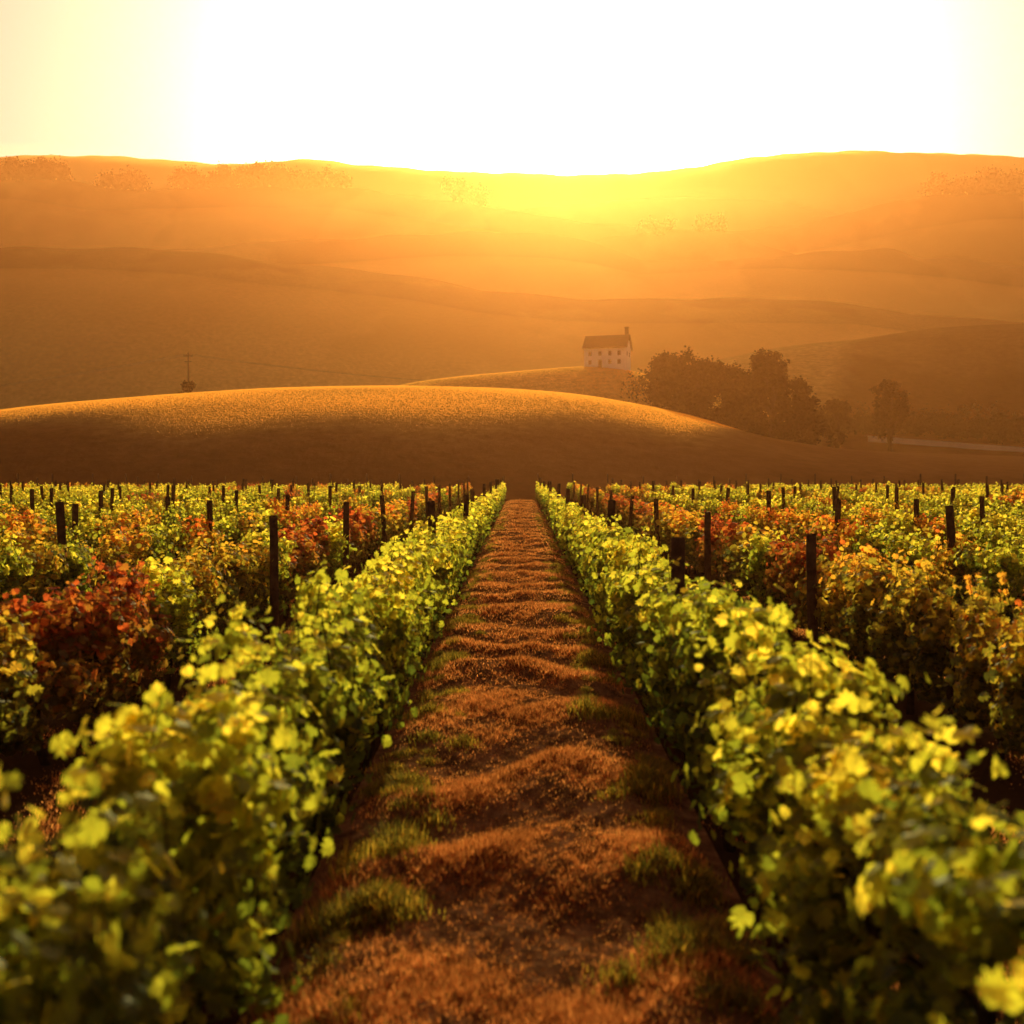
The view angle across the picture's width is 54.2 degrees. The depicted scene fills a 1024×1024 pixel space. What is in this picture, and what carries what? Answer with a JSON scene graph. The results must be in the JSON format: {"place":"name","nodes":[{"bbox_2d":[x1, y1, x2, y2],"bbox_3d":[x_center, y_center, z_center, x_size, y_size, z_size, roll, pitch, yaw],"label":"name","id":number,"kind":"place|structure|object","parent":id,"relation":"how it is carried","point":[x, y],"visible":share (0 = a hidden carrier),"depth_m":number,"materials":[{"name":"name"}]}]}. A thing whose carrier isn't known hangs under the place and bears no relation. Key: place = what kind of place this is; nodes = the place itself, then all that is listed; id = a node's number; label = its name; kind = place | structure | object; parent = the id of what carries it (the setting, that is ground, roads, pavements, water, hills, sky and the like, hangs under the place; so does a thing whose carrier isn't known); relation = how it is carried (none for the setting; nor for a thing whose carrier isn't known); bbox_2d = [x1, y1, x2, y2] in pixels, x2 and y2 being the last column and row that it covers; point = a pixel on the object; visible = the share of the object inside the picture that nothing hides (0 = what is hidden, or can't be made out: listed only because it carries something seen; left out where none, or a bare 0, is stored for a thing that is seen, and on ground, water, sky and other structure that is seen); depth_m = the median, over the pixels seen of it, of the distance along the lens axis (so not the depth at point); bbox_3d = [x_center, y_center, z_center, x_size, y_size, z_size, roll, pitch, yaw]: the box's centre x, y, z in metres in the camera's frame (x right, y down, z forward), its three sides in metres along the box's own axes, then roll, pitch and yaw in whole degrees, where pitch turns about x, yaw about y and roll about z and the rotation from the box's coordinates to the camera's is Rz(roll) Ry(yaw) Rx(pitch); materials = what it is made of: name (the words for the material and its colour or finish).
{"place":"outdoors","nodes":[
{"label":"outdoors","id":0,"kind":"place"},
{"bbox_2d":[0,150,1023,1023],"bbox_3d":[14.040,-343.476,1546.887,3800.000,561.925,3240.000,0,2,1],"label":"terrain","id":1,"kind":"structure","parent":0,"point":[852,276],"depth_m":463.20,"materials":[{"name":"brown soil"}]},
{"bbox_2d":[1,474,35,487],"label":"grapevine row","id":2,"kind":"object","parent":1,"relation":"on","point":[20,483],"visible":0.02,"depth_m":83.68,"materials":[{"name":"green plant"}]},
{"bbox_2d":[2,474,52,488],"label":"grapevine row","id":3,"kind":"object","parent":1,"relation":"on","point":[5,485],"visible":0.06,"depth_m":79.30,"materials":[{"name":"green plant"}]},
{"bbox_2d":[2,474,93,493],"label":"grapevine row","id":4,"kind":"object","parent":1,"relation":"on","point":[85,484],"visible":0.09,"depth_m":78.07,"materials":[{"name":"green plant"}]},
{"bbox_2d":[2,474,136,494],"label":"grapevine row","id":5,"kind":"object","parent":1,"relation":"on","point":[54,487],"visible":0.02,"depth_m":71.20,"materials":[{"name":"green plant"}]},
{"bbox_2d":[2,474,170,497],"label":"grapevine row","id":6,"kind":"object","parent":1,"relation":"on","point":[95,488],"visible":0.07,"depth_m":69.65,"materials":[{"name":"green plant"}]},
{"bbox_2d":[0,476,192,503],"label":"grapevine row","id":7,"kind":"object","parent":1,"relation":"on","point":[128,487],"visible":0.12,"depth_m":63.52,"materials":[{"name":"green plant"}]},
{"bbox_2d":[0,476,236,504],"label":"grapevine row","id":8,"kind":"object","parent":1,"relation":"on","point":[11,496],"visible":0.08,"depth_m":56.29,"materials":[{"name":"green plant"}]},
{"bbox_2d":[0,476,269,511],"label":"grapevine row","id":9,"kind":"object","parent":1,"relation":"on","point":[40,497],"visible":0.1,"depth_m":52.53,"materials":[{"name":"green plant"}]},
{"bbox_2d":[0,476,296,518],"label":"grapevine row","id":10,"kind":"object","parent":1,"relation":"on","point":[120,496],"visible":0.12,"depth_m":47.06,"materials":[{"name":"green plant"}]},
{"bbox_2d":[0,474,335,532],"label":"grapevine row","id":11,"kind":"object","parent":1,"relation":"on","point":[180,498],"visible":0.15,"depth_m":42.37,"materials":[{"name":"green plant"}]},
{"bbox_2d":[0,474,371,569],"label":"grapevine row","id":12,"kind":"object","parent":1,"relation":"on","point":[21,521],"visible":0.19,"depth_m":33.87,"materials":[{"name":"green plant"}]},
{"bbox_2d":[176,380,196,393],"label":"round tree","id":13,"kind":"object","parent":1,"relation":"on","point":[188,387],"visible":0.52,"depth_m":198.75,"materials":[{"name":"green plant"}]},
{"bbox_2d":[0,474,401,586],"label":"grapevine row","id":14,"kind":"object","parent":1,"relation":"on","point":[96,529],"visible":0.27,"depth_m":27.25,"materials":[{"name":"green plant"}]},
{"bbox_2d":[3,353,423,385],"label":"utility pole","id":15,"kind":"object","parent":1,"relation":"on","point":[188,361],"visible":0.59,"depth_m":214.14,"materials":[{"name":"brown wood"}]},
{"bbox_2d":[0,476,435,613],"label":"grapevine row","id":16,"kind":"object","parent":1,"relation":"on","point":[60,565],"visible":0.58,"depth_m":18.71,"materials":[{"name":"green plant"}]},
{"bbox_2d":[0,476,472,765],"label":"grapevine row","id":17,"kind":"object","parent":1,"relation":"on","point":[74,632],"visible":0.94,"depth_m":11.14,"materials":[{"name":"green plant"}]},
{"bbox_2d":[0,154,491,207],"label":"distant tree row","id":18,"kind":"object","parent":1,"relation":"on","point":[255,174],"visible":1,"depth_m":1196.98,"materials":[{"name":"green plant"}]},
{"bbox_2d":[0,476,506,1023],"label":"grapevine row","id":19,"kind":"object","parent":1,"relation":"on","point":[232,794],"visible":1,"depth_m":3.94,"materials":[{"name":"green plant"}]},
{"bbox_2d":[0,366,784,438],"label":"hill grass","id":20,"kind":"structure","parent":1,"relation":"on","point":[490,391],"depth_m":141.88,"materials":[{"name":"yellow plant"}]},
{"bbox_2d":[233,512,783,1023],"bbox_3d":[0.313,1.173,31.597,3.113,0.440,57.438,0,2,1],"label":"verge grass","id":21,"kind":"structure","parent":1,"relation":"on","point":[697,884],"depth_m":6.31,"materials":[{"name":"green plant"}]},
{"bbox_2d":[0,516,1023,1023],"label":"alley grass","id":22,"kind":"structure","parent":1,"relation":"on","point":[58,826],"depth_m":8.08,"materials":[{"name":"green plant"}]},
{"bbox_2d":[582,327,632,369],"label":"farmhouse","id":23,"kind":"object","parent":1,"relation":"on","point":[609,351],"visible":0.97,"depth_m":247.48,"materials":[{"name":"white paint"}]},
{"bbox_2d":[588,350,629,364],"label":"windows","id":24,"kind":"structure","parent":23,"relation":"in","point":[599,352],"depth_m":246.72,"materials":[{"name":"glass"}]},
{"bbox_2d":[644,350,696,409],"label":"broadleaf tree","id":25,"kind":"object","parent":1,"relation":"on","point":[660,364],"visible":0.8,"depth_m":182.83,"materials":[{"name":"green plant"}]},
{"bbox_2d":[635,212,727,235],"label":"distant tree row","id":26,"kind":"object","parent":1,"relation":"on","point":[718,223],"visible":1,"depth_m":947.66,"materials":[{"name":"green plant"}]},
{"bbox_2d":[664,345,723,410],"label":"broadleaf tree","id":27,"kind":"object","parent":1,"relation":"on","point":[694,372],"visible":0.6,"depth_m":182.71,"materials":[{"name":"green plant"}]},
{"bbox_2d":[620,366,835,445],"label":"shrubs","id":28,"kind":"object","parent":1,"relation":"on","point":[668,400],"visible":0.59,"depth_m":182.50,"materials":[{"name":"green plant"}]},
{"bbox_2d":[702,358,763,428],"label":"broadleaf tree","id":29,"kind":"object","parent":1,"relation":"on","point":[735,388],"visible":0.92,"depth_m":181.80,"materials":[{"name":"green plant"}]},
{"bbox_2d":[748,347,796,437],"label":"broadleaf tree","id":30,"kind":"object","parent":1,"relation":"on","point":[770,369],"visible":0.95,"depth_m":184.82,"materials":[{"name":"green plant"}]},
{"bbox_2d":[535,474,1023,1023],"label":"grapevine row","id":31,"kind":"object","parent":1,"relation":"on","point":[857,848],"visible":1,"depth_m":4.19,"materials":[{"name":"green plant"}]},
{"bbox_2d":[567,474,1023,764],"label":"grapevine row","id":32,"kind":"object","parent":1,"relation":"on","point":[841,594],"visible":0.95,"depth_m":11.68,"materials":[{"name":"orange plant"}]},
{"bbox_2d":[779,372,827,442],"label":"broadleaf tree","id":33,"kind":"object","parent":1,"relation":"on","point":[806,416],"visible":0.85,"depth_m":184.74,"materials":[{"name":"green plant"}]},
{"bbox_2d":[606,474,1023,648],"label":"grapevine row","id":34,"kind":"object","parent":1,"relation":"on","point":[960,560],"visible":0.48,"depth_m":19.18,"materials":[{"name":"green plant"}]},
{"bbox_2d":[641,476,1023,588],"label":"grapevine row","id":35,"kind":"object","parent":1,"relation":"on","point":[915,518],"visible":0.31,"depth_m":27.46,"materials":[{"name":"green plant"}]},
{"bbox_2d":[821,397,852,447],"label":"broadleaf tree","id":36,"kind":"object","parent":1,"relation":"on","point":[836,435],"visible":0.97,"depth_m":203.23,"materials":[{"name":"green plant"}]},
{"bbox_2d":[670,476,1023,551],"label":"grapevine row","id":37,"kind":"object","parent":1,"relation":"on","point":[991,520],"visible":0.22,"depth_m":33.14,"materials":[{"name":"green plant"}]},
{"bbox_2d":[705,476,1023,534],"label":"grapevine row","id":38,"kind":"object","parent":1,"relation":"on","point":[852,499],"visible":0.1,"depth_m":43.61,"materials":[{"name":"green plant"}]},
{"bbox_2d":[745,474,1023,522],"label":"grapevine row","id":39,"kind":"object","parent":1,"relation":"on","point":[940,500],"visible":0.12,"depth_m":48.82,"materials":[{"name":"green plant"}]},
{"bbox_2d":[869,377,911,451],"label":"broadleaf tree","id":40,"kind":"object","parent":1,"relation":"on","point":[888,415],"visible":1,"depth_m":203.22,"materials":[{"name":"green plant"}]},
{"bbox_2d":[771,474,1023,509],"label":"grapevine row","id":41,"kind":"object","parent":1,"relation":"on","point":[881,491],"visible":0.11,"depth_m":53.86,"materials":[{"name":"green plant"}]},
{"bbox_2d":[807,474,1023,505],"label":"grapevine row","id":42,"kind":"object","parent":1,"relation":"on","point":[1013,496],"visible":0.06,"depth_m":58.35,"materials":[{"name":"green plant"}]},
{"bbox_2d":[815,399,1023,443],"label":"hedge","id":43,"kind":"object","parent":1,"relation":"on","point":[995,426],"visible":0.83,"depth_m":238.19,"materials":[{"name":"green plant"}]},
{"bbox_2d":[851,476,1023,498],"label":"grapevine row","id":44,"kind":"object","parent":1,"relation":"on","point":[920,488],"visible":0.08,"depth_m":66.78,"materials":[{"name":"green plant"}]},
{"bbox_2d":[874,476,1019,503],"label":"grapevine row","id":45,"kind":"object","parent":1,"relation":"on","point":[1007,488],"visible":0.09,"depth_m":69.22,"materials":[{"name":"green plant"}]},
{"bbox_2d":[911,474,1022,494],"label":"grapevine row","id":46,"kind":"object","parent":1,"relation":"on","point":[945,486],"visible":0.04,"depth_m":75.67,"materials":[{"name":"green plant"}]},
{"bbox_2d":[920,164,1023,195],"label":"distant tree row","id":47,"kind":"object","parent":1,"relation":"on","point":[995,182],"visible":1,"depth_m":1131.13,"materials":[{"name":"green plant"}]},
{"bbox_2d":[954,474,1023,490],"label":"grapevine row","id":48,"kind":"object","parent":1,"relation":"on","point":[1016,487],"visible":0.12,"depth_m":77.79,"materials":[{"name":"green plant"}]},
{"bbox_2d":[973,476,1022,488],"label":"grapevine row","id":49,"kind":"object","parent":1,"relation":"on","point":[974,483],"visible":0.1,"depth_m":82.31,"materials":[{"name":"green plant"}]},
{"bbox_2d":[0,0,1023,175],"label":"sky","id":50,"kind":"structure","parent":0,"point":[555,87],"materials":[{"name":"white"}]},
{"bbox_2d":[239,499,801,1023],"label":"dirt path","id":51,"kind":"structure","parent":0,"point":[549,967],"depth_m":6.47,"materials":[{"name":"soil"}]},
{"bbox_2d":[868,436,1023,451],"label":"gravel road","id":52,"kind":"structure","parent":0,"point":[946,444],"depth_m":226.78,"materials":[{"name":"beige gravel"}]}
]}

